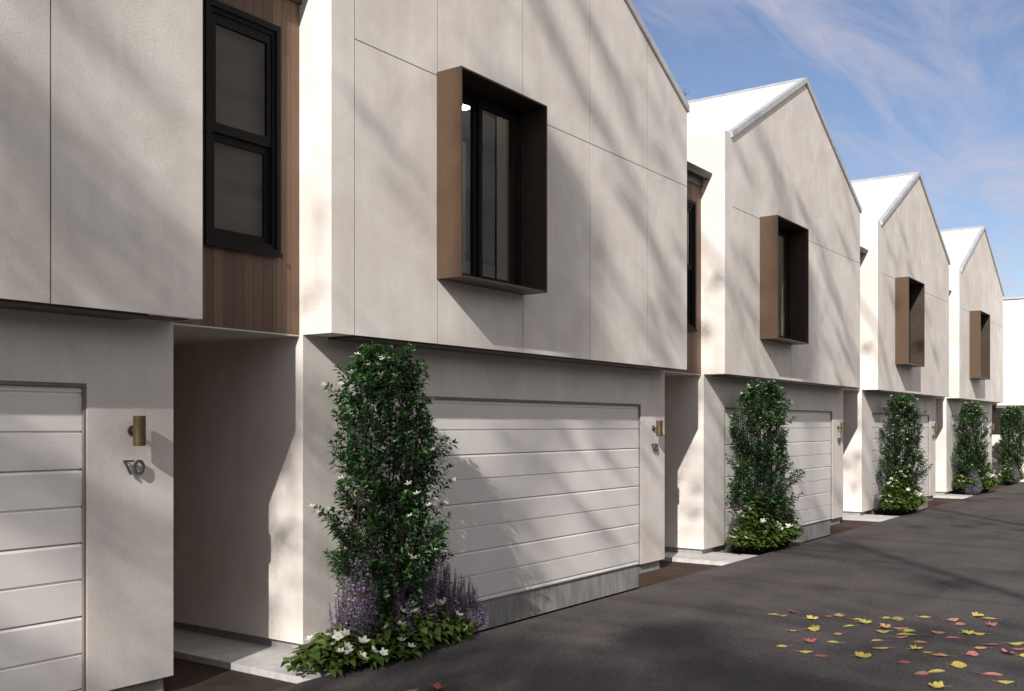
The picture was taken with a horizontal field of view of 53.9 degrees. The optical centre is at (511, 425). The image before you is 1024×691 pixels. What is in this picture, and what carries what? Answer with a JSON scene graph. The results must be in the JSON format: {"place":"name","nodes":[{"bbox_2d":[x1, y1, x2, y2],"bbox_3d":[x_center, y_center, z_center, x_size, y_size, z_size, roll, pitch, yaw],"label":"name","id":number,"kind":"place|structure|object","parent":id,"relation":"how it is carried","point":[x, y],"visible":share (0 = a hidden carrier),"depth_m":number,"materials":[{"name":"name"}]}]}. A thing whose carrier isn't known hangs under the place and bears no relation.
{"place":"outdoors","nodes":[
{"label":"outdoors","id":0,"kind":"place"},
{"bbox_2d":[173,0,711,649],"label":"townhouse","id":1,"kind":"structure","parent":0,"point":[499,212],"depth_m":10.29,"materials":[{"name":"white paint"}]},
{"bbox_2d":[436,75,521,285],"bbox_3d":[-0.338,-2.345,10.048,0.085,1.924,1.403,0,0,35],"label":"window","id":2,"kind":"structure","parent":1,"relation":"in","point":[477,102],"depth_m":10.19,"materials":[{"name":"black metal"}]},
{"bbox_2d":[366,395,640,604],"bbox_3d":[0.114,0.780,11.353,0.194,2.140,5.270,0,0,35],"label":"garage door","id":3,"kind":"structure","parent":1,"relation":"in","point":[544,493],"depth_m":11.42,"materials":[{"name":"paint"}]},
{"bbox_2d":[651,444,657,450],"bbox_3d":[1.936,0.296,13.714,0.036,0.108,0.170,0,0,35],"label":"house number","id":4,"kind":"object","parent":1,"relation":"attached to","point":[654,447],"visible":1,"depth_m":13.71,"materials":[{"name":"metal"}]},
{"bbox_2d":[652,421,662,435],"bbox_3d":[1.977,0.035,13.681,0.142,0.213,0.088,0,0,35],"label":"wall lamp","id":5,"kind":"object","parent":1,"relation":"attached to","point":[658,428],"visible":1,"depth_m":13.63,"materials":[{"name":"gold metal"}]},
{"bbox_2d":[687,199,696,331],"bbox_3d":[2.458,-2.344,14.606,0.142,1.912,0.772,0,0,35],"label":"sash window","id":6,"kind":"structure","parent":1,"relation":"in","point":[691,205],"depth_m":14.83,"materials":[{"name":"black metal"}]},
{"bbox_2d":[461,597,606,637],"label":"ground","id":7,"kind":"structure","parent":0,"point":[498,626],"depth_m":13.12,"materials":[{"name":"grey concrete"}]},
{"bbox_2d":[0,0,301,690],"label":"townhouse","id":8,"kind":"structure","parent":7,"relation":"on","point":[149,184],"depth_m":6.92,"materials":[{"name":"paint"}]},
{"bbox_2d":[0,380,85,690],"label":"garage door","id":9,"kind":"structure","parent":8,"relation":"in","point":[43,424],"depth_m":6.68,"materials":[{"name":"paint"}]},
{"bbox_2d":[123,460,144,474],"bbox_3d":[-2.699,0.296,7.174,0.036,0.108,0.170,0,0,35],"label":"house number","id":10,"kind":"object","parent":8,"relation":"attached to","point":[135,467],"visible":1,"depth_m":7.17,"materials":[{"name":"black metal"}]},
{"bbox_2d":[127,416,145,445],"bbox_3d":[-2.657,0.035,7.140,0.142,0.213,0.088,0,0,35],"label":"wall lamp","id":11,"kind":"object","parent":8,"relation":"attached to","point":[137,430],"visible":1,"depth_m":7.09,"materials":[{"name":"gold metal"}]},
{"bbox_2d":[204,0,282,257],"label":"sash window","id":12,"kind":"structure","parent":8,"relation":"in","point":[242,50],"depth_m":8.13,"materials":[{"name":"black glass"}]},
{"bbox_2d":[163,639,451,690],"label":"soil bed","id":13,"kind":"object","parent":7,"relation":"on","point":[187,675],"visible":0.07,"depth_m":7.85,"materials":[{"name":"brown soil"}]},
{"bbox_2d":[173,628,368,683],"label":"landing slab","id":14,"kind":"structure","parent":13,"relation":"on","point":[244,656],"depth_m":8.47,"materials":[{"name":"concrete"}]},
{"bbox_2d":[327,540,421,652],"bbox_3d":[-1.148,1.460,8.480,0.593,1.055,1.040,0,0,35],"label":"bush","id":15,"kind":"object","parent":13,"relation":"on","point":[345,607],"visible":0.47,"depth_m":8.31,"materials":[{"name":"purple plant"}]},
{"bbox_2d":[280,597,475,677],"bbox_3d":[-1.037,1.733,8.568,0.946,0.514,2.310,0,0,35],"label":"groundcover plant","id":16,"kind":"object","parent":13,"relation":"on","point":[328,651],"visible":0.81,"depth_m":8.18,"materials":[{"name":"green plant"}]},
{"bbox_2d":[307,340,458,619],"bbox_3d":[-1.082,0.626,8.712,1.252,2.723,1.211,0,0,-1],"label":"columnar shrub","id":17,"kind":"object","parent":13,"relation":"on","point":[404,508],"visible":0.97,"depth_m":8.49,"materials":[{"name":"green plant"}]},
{"bbox_2d":[400,547,461,644],"bbox_3d":[-0.765,1.492,9.120,0.558,0.992,0.978,0,0,18],"label":"bush","id":18,"kind":"object","parent":13,"relation":"on","point":[429,590],"visible":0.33,"depth_m":9.15,"materials":[{"name":"purple plant"}]},
{"bbox_2d":[435,570,488,635],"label":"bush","id":19,"kind":"object","parent":13,"relation":"on","point":[470,609],"visible":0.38,"depth_m":9.46,"materials":[{"name":"purple plant"}]},
{"bbox_2d":[604,542,802,596],"bbox_3d":[2.390,2.223,15.969,3.350,0.475,4.866,0,0,35],"label":"soil bed","id":20,"kind":"object","parent":7,"relation":"on","point":[668,570],"visible":0.1,"depth_m":13.82,"materials":[{"name":"brown soil"}]},
{"bbox_2d":[661,551,757,565],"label":"landing slab","id":21,"kind":"structure","parent":20,"relation":"on","point":[716,558],"depth_m":14.76,"materials":[{"name":"concrete"}]},
{"bbox_2d":[725,508,760,553],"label":"rosemary bush","id":22,"kind":"object","parent":20,"relation":"on","point":[734,548],"visible":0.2,"depth_m":15.76,"materials":[{"name":"purple plant"}]},
{"bbox_2d":[724,483,803,554],"bbox_3d":[4.011,1.433,15.809,0.912,1.112,2.589,0,0,35],"label":"groundcover plant","id":23,"kind":"object","parent":20,"relation":"on","point":[787,529],"visible":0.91,"depth_m":15.34,"materials":[{"name":"green plant"}]},
{"bbox_2d":[724,379,805,551],"bbox_3d":[3.840,0.626,15.608,1.211,2.723,1.252,0,0,-31],"label":"columnar shrub","id":24,"kind":"object","parent":20,"relation":"on","point":[765,474],"visible":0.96,"depth_m":15.48,"materials":[{"name":"green plant"}]},
{"bbox_2d":[803,510,919,542],"bbox_3d":[7.053,2.223,22.550,3.350,0.475,4.966,0,0,35],"label":"soil bed","id":25,"kind":"object","parent":7,"relation":"on","point":[843,526],"visible":0.1,"depth_m":20.26,"materials":[{"name":"brown soil"}]},
{"bbox_2d":[840,514,898,521],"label":"landing slab","id":26,"kind":"structure","parent":25,"relation":"on","point":[875,518],"depth_m":21.20,"materials":[{"name":"concrete"}]},
{"bbox_2d":[873,485,895,514],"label":"rosemary bush","id":27,"kind":"object","parent":25,"relation":"on","point":[881,511],"visible":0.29,"depth_m":22.36,"materials":[{"name":"purple plant"}]},
{"bbox_2d":[875,461,927,515],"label":"groundcover plant","id":28,"kind":"object","parent":25,"relation":"on","point":[904,500],"visible":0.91,"depth_m":21.84,"materials":[{"name":"green plant"}]},
{"bbox_2d":[875,394,932,491],"bbox_3d":[8.736,0.633,22.384,1.204,2.709,1.246,0,0,40],"label":"columnar shrub","id":29,"kind":"object","parent":25,"relation":"on","point":[897,433],"visible":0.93,"depth_m":22.24,"materials":[{"name":"green plant"}]},
{"bbox_2d":[921,493,962,509],"bbox_3d":[11.572,2.223,28.927,3.350,0.475,4.566,0,0,35],"label":"soil bed","id":30,"kind":"object","parent":7,"relation":"on","point":[934,502],"visible":0.05,"depth_m":26.55,"materials":[{"name":"brown soil"}]},
{"bbox_2d":[933,494,973,498],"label":"landing slab","id":31,"kind":"structure","parent":30,"relation":"on","point":[957,496],"depth_m":27.73,"materials":[{"name":"concrete"}]},
{"bbox_2d":[936,226,1003,494],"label":"townhouse","id":32,"kind":"structure","parent":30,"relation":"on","point":[976,295],"depth_m":29.22,"materials":[{"name":"white paint"}]},
{"bbox_2d":[952,416,987,489],"bbox_3d":[14.018,0.780,30.974,0.194,2.140,5.270,0,0,35],"label":"garage door","id":33,"kind":"structure","parent":32,"relation":"in","point":[953,418],"depth_m":29.22,"materials":[{"name":"paint"}]},
{"bbox_2d":[950,401,991,487],"bbox_3d":[12.900,0.640,28.446,1.198,2.695,1.240,0,0,26],"label":"columnar shrub","id":34,"kind":"object","parent":30,"relation":"on","point":[965,438],"visible":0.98,"depth_m":28.28,"materials":[{"name":"green plant"}]},
{"bbox_2d":[962,467,981,494],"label":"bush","id":35,"kind":"object","parent":30,"relation":"on","point":[973,490],"visible":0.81,"depth_m":27.94,"materials":[{"name":"purple plant"}]},
{"bbox_2d":[951,450,999,494],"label":"groundcover plant","id":36,"kind":"object","parent":30,"relation":"on","point":[990,481],"visible":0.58,"depth_m":28.45,"materials":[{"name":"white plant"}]},
{"bbox_2d":[989,484,1010,490],"bbox_3d":[15.803,2.223,34.897,3.350,0.475,3.166,0,0,35],"label":"soil bed","id":37,"kind":"object","parent":7,"relation":"on","point":[997,486],"visible":0.03,"depth_m":32.98,"materials":[{"name":"brown soil"}]},
{"bbox_2d":[992,405,1023,472],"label":"columnar shrub","id":38,"kind":"object","parent":37,"relation":"on","point":[1013,440],"visible":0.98,"depth_m":33.84,"materials":[{"name":"green plant"}]},
{"bbox_2d":[997,460,1023,484],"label":"groundcover plant","id":39,"kind":"object","parent":37,"relation":"on","point":[1003,476],"visible":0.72,"depth_m":33.62,"materials":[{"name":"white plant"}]},
{"bbox_2d":[1007,462,1019,484],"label":"rosemary bush","id":40,"kind":"object","parent":37,"relation":"on","point":[1016,478],"visible":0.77,"depth_m":33.49,"materials":[{"name":"purple plant"}]},
{"bbox_2d":[992,297,1023,481],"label":"end building","id":41,"kind":"structure","parent":7,"relation":"on","point":[1013,351],"depth_m":34.47,"materials":[{"name":"white paint"}]},
{"bbox_2d":[271,482,1023,690],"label":"road","id":42,"kind":"structure","parent":0,"point":[719,628],"depth_m":9.54,"materials":[{"name":"grey asphalt"}]},
{"bbox_2d":[431,682,444,689],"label":"fallen leaf","id":43,"kind":"object","parent":42,"relation":"on","point":[437,686],"visible":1,"depth_m":7.33,"materials":[{"name":"red plant"}]},
{"bbox_2d":[804,637,816,641],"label":"fallen leaf","id":44,"kind":"object","parent":42,"relation":"on","point":[810,640],"visible":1,"depth_m":8.94,"materials":[{"name":"plant"}]},
{"bbox_2d":[803,627,819,630],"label":"fallen leaf","id":45,"kind":"object","parent":42,"relation":"on","point":[814,628],"visible":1,"depth_m":9.43,"materials":[{"name":"yellow plant"}]},
{"bbox_2d":[807,615,817,619],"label":"fallen leaf","id":46,"kind":"object","parent":42,"relation":"on","point":[811,617],"visible":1,"depth_m":9.98,"materials":[{"name":"yellow plant"}]},
{"bbox_2d":[855,651,870,657],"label":"fallen leaf","id":47,"kind":"object","parent":42,"relation":"on","point":[862,654],"visible":1,"depth_m":8.37,"materials":[{"name":"yellow plant"}]},
{"bbox_2d":[857,619,871,622],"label":"fallen leaf","id":48,"kind":"object","parent":42,"relation":"on","point":[865,621],"visible":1,"depth_m":9.80,"materials":[{"name":"yellow plant"}]},
{"bbox_2d":[880,623,890,627],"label":"fallen leaf","id":49,"kind":"object","parent":42,"relation":"on","point":[883,625],"visible":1,"depth_m":9.55,"materials":[{"name":"plant"}]},
{"bbox_2d":[890,617,903,620],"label":"fallen leaf","id":50,"kind":"object","parent":42,"relation":"on","point":[898,618],"visible":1,"depth_m":9.94,"materials":[{"name":"orange plant"}]},
{"bbox_2d":[886,627,907,629],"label":"fallen leaf","id":51,"kind":"object","parent":42,"relation":"on","point":[900,628],"visible":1,"depth_m":9.49,"materials":[{"name":"plant"}]},
{"bbox_2d":[897,660,917,662],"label":"fallen leaf","id":52,"kind":"object","parent":42,"relation":"on","point":[902,661],"visible":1,"depth_m":8.16,"materials":[{"name":"red plant"}]},
{"bbox_2d":[896,632,926,634],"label":"fallen leaf","id":53,"kind":"object","parent":42,"relation":"on","point":[904,633],"visible":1,"depth_m":9.24,"materials":[{"name":"yellow plant"}]},
{"bbox_2d":[906,645,922,649],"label":"fallen leaf","id":54,"kind":"object","parent":42,"relation":"on","point":[915,648],"visible":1,"depth_m":8.62,"materials":[{"name":"yellow plant"}]},
{"bbox_2d":[915,671,933,674],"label":"fallen leaf","id":55,"kind":"object","parent":42,"relation":"on","point":[922,673],"visible":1,"depth_m":7.78,"materials":[{"name":"plant"}]},
{"bbox_2d":[923,669,944,671],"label":"fallen leaf","id":56,"kind":"object","parent":42,"relation":"on","point":[936,670],"visible":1,"depth_m":7.86,"materials":[{"name":"yellow plant"}]},
{"bbox_2d":[928,681,943,687],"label":"fallen leaf","id":57,"kind":"object","parent":42,"relation":"on","point":[936,684],"visible":1,"depth_m":7.39,"materials":[{"name":"yellow plant"}]},
{"bbox_2d":[932,653,948,655],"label":"fallen leaf","id":58,"kind":"object","parent":42,"relation":"on","point":[939,654],"visible":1,"depth_m":8.39,"materials":[{"name":"orange plant"}]},
{"bbox_2d":[949,661,966,667],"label":"fallen leaf","id":59,"kind":"object","parent":42,"relation":"on","point":[958,664],"visible":1,"depth_m":8.02,"materials":[{"name":"yellow plant"}]},
{"bbox_2d":[962,629,973,633],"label":"fallen leaf","id":60,"kind":"object","parent":42,"relation":"on","point":[966,632],"visible":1,"depth_m":9.28,"materials":[{"name":"yellow plant"}]},
{"bbox_2d":[966,651,978,655],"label":"fallen leaf","id":61,"kind":"object","parent":42,"relation":"on","point":[973,653],"visible":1,"depth_m":8.43,"materials":[{"name":"plant"}]},
{"bbox_2d":[970,612,983,616],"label":"fallen leaf","id":62,"kind":"object","parent":42,"relation":"on","point":[975,614],"visible":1,"depth_m":10.11,"materials":[{"name":"yellow plant"}]},
{"bbox_2d":[974,671,1001,675],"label":"fallen leaf","id":63,"kind":"object","parent":42,"relation":"on","point":[991,673],"visible":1,"depth_m":7.76,"materials":[{"name":"plant"}]},
{"bbox_2d":[984,621,996,625],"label":"fallen leaf","id":64,"kind":"object","parent":42,"relation":"on","point":[992,624],"visible":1,"depth_m":9.67,"materials":[{"name":"plant"}]},
{"bbox_2d":[995,680,1013,683],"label":"fallen leaf","id":65,"kind":"object","parent":42,"relation":"on","point":[1004,682],"visible":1,"depth_m":7.50,"materials":[{"name":"yellow plant"}]},
{"bbox_2d":[1000,647,1016,653],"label":"fallen leaf","id":66,"kind":"object","parent":42,"relation":"on","point":[1005,651],"visible":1,"depth_m":8.47,"materials":[{"name":"plant"}]},
{"bbox_2d":[1003,642,1023,644],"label":"fallen leaf","id":67,"kind":"object","parent":42,"relation":"on","point":[1017,643],"visible":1,"depth_m":8.82,"materials":[{"name":"yellow plant"}]},
{"bbox_2d":[665,77,867,553],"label":"townhouse","id":68,"kind":"structure","parent":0,"point":[782,249],"depth_m":16.45,"materials":[{"name":"white paint"}]},
{"bbox_2d":[724,407,831,544],"bbox_3d":[4.749,0.780,17.894,0.194,2.140,5.270,0,0,35],"label":"garage door","id":69,"kind":"structure","parent":68,"relation":"in","point":[809,438],"depth_m":18.79,"materials":[{"name":"paint"}]},
{"bbox_2d":[778,227,789,338],"bbox_3d":[4.297,-2.345,16.589,0.085,1.924,1.403,0,0,35],"label":"window","id":70,"kind":"structure","parent":68,"relation":"in","point":[783,233],"depth_m":17.02,"materials":[{"name":"black metal"}]},
{"bbox_2d":[837,422,844,432],"bbox_3d":[6.612,0.035,20.221,0.142,0.213,0.088,0,0,35],"label":"wall lamp","id":71,"kind":"object","parent":68,"relation":"attached to","point":[842,427],"visible":1,"depth_m":20.17,"materials":[{"name":"gold metal"}]},
{"bbox_2d":[632,0,1023,297],"label":"sky","id":72,"kind":"structure","parent":0,"point":[934,89],"materials":[{"name":"blue"}]},
{"bbox_2d":[843,172,951,514],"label":"townhouse","id":73,"kind":"structure","parent":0,"point":[905,291],"depth_m":22.75,"materials":[{"name":"white paint"}]},
{"bbox_2d":[872,413,928,508],"bbox_3d":[9.383,0.780,24.434,0.194,2.140,5.270,0,0,35],"label":"garage door","id":74,"kind":"structure","parent":73,"relation":"in","point":[877,418],"depth_m":23.00,"materials":[{"name":"paint"}]},
{"bbox_2d":[909,285,910,362],"bbox_3d":[8.931,-2.345,23.129,0.085,1.924,1.403,0,0,35],"label":"window","id":75,"kind":"structure","parent":73,"relation":"in","point":[909,285],"depth_m":23.64,"materials":[{"name":"black metal"}]},
{"bbox_2d":[932,423,937,430],"bbox_3d":[11.247,0.035,26.761,0.142,0.213,0.088,0,0,35],"label":"wall lamp","id":76,"kind":"object","parent":73,"relation":"attached to","point":[936,426],"visible":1,"depth_m":26.70,"materials":[{"name":"gold metal"}]}
]}

